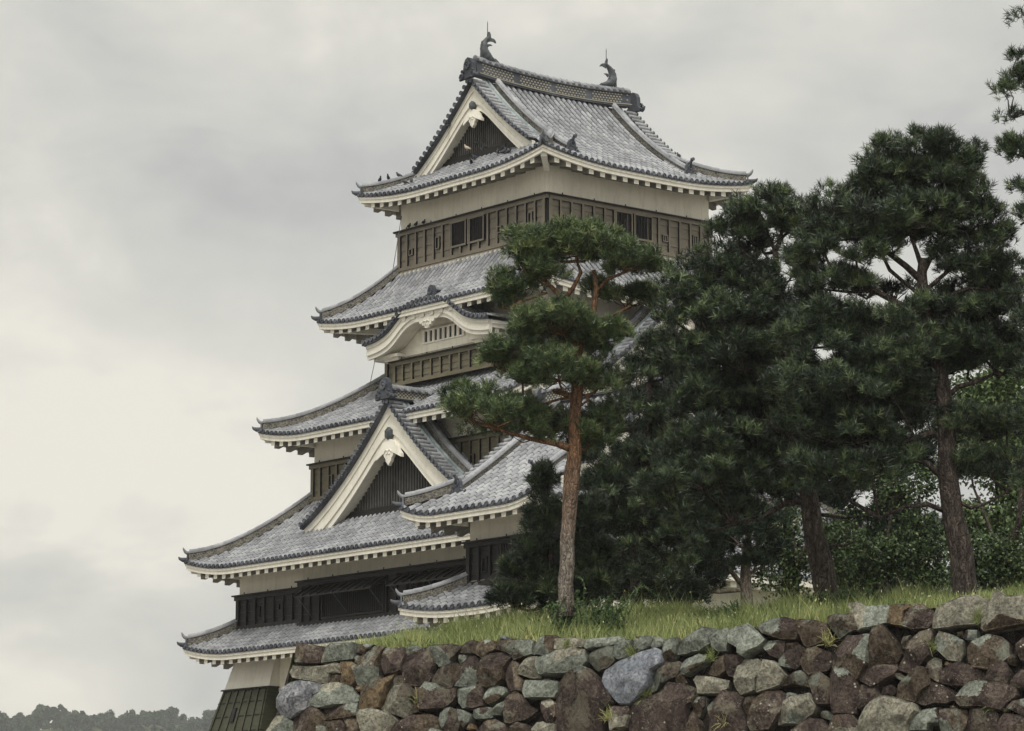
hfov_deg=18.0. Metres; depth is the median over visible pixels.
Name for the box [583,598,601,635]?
weed plant
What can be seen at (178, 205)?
sky
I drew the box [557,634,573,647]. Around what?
grass tuft
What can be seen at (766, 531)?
pine
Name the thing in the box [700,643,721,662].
grass tuft
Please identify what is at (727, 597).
outbuilding
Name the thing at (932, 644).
grass tuft
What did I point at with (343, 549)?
castle keep
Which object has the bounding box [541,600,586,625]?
weed plant
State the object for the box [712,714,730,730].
grass tuft
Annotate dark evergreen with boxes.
[577,386,756,608]
[719,325,847,600]
[818,383,955,594]
[831,495,947,591]
[947,510,1023,587]
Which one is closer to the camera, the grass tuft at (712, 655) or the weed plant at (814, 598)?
the grass tuft at (712, 655)
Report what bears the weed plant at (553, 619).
on the terrace ground at (293, 663)
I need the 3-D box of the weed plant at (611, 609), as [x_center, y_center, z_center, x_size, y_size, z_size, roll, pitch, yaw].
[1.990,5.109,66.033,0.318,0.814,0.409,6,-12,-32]
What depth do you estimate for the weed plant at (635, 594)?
66.50 m
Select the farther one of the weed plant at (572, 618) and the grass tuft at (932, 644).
the weed plant at (572, 618)
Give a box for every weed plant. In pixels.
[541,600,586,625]
[546,597,564,633]
[564,598,581,633]
[574,574,585,623]
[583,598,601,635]
[589,595,609,632]
[599,596,616,633]
[607,596,627,630]
[624,581,658,622]
[721,599,740,620]
[804,592,828,607]
[821,589,840,607]
[839,586,854,605]
[858,587,880,604]
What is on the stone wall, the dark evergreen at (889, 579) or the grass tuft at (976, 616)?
the grass tuft at (976, 616)
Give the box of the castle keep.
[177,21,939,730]
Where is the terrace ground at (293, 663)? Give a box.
[287,608,935,683]
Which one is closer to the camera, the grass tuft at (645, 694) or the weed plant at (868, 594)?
the grass tuft at (645, 694)
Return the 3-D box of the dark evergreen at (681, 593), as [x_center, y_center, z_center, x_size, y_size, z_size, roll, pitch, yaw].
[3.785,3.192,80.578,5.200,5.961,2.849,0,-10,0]
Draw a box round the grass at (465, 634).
[321,571,1023,647]
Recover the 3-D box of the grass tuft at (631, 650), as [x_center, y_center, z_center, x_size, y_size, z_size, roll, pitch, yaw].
[2.310,5.607,63.749,0.600,0.418,0.583,0,-10,0]
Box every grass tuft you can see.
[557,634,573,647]
[597,704,613,720]
[616,639,636,658]
[636,686,654,702]
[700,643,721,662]
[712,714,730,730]
[817,628,837,647]
[921,631,937,653]
[967,605,982,628]
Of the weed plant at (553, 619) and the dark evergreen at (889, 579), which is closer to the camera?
the weed plant at (553, 619)
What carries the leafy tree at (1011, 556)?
on the terrace ground at (293, 663)
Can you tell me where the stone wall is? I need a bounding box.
[266,590,1023,730]
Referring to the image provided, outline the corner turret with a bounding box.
[390,369,800,626]
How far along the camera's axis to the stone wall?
62.79 m
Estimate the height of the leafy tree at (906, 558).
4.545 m
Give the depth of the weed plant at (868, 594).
64.04 m
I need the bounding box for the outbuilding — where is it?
[478,511,839,612]
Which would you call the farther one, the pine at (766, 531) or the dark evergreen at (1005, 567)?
the dark evergreen at (1005, 567)
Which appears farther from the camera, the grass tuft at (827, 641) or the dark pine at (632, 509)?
the dark pine at (632, 509)
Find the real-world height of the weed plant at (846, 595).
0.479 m
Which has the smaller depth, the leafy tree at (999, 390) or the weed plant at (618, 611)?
the weed plant at (618, 611)
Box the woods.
[0,703,215,730]
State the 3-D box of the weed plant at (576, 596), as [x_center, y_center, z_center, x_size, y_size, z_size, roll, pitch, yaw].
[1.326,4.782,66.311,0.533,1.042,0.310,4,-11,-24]
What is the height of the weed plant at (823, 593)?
0.536 m
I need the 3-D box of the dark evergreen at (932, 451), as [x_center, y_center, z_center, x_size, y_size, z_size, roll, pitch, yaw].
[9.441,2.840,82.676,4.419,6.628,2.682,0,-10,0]
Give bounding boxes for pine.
[432,210,682,617]
[481,457,623,615]
[579,322,707,606]
[627,178,869,602]
[672,497,796,607]
[757,121,1023,597]
[985,4,1023,490]
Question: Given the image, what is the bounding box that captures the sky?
[0,0,1023,722]
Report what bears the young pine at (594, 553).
on the terrace ground at (293, 663)
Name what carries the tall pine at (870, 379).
on the terrace ground at (293, 663)
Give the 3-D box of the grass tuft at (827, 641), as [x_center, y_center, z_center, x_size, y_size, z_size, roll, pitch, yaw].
[6.022,5.228,61.763,0.676,0.574,0.468,-7,-12,34]
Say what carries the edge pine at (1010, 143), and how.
on the terrace ground at (293, 663)
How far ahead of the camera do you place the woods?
1876.24 m
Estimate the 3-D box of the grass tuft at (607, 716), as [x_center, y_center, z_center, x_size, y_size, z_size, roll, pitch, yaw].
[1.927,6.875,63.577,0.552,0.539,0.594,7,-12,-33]
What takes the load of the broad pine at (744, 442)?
on the terrace ground at (293, 663)
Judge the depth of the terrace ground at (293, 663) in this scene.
67.88 m
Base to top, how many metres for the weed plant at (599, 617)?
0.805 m
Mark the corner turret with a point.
(480, 502)
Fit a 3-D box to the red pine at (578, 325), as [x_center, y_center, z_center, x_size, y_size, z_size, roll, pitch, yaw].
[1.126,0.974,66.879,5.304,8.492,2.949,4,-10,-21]
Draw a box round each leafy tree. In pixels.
[736,496,875,601]
[833,456,951,595]
[930,468,1023,592]
[935,327,1023,586]
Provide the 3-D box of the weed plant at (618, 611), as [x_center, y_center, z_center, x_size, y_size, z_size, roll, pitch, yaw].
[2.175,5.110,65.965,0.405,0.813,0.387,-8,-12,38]
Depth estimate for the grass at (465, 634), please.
65.69 m
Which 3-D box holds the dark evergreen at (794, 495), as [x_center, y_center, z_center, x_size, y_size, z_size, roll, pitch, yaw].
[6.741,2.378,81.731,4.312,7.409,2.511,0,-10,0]
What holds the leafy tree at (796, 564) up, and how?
on the terrace ground at (293, 663)
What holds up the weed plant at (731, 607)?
on the terrace ground at (293, 663)

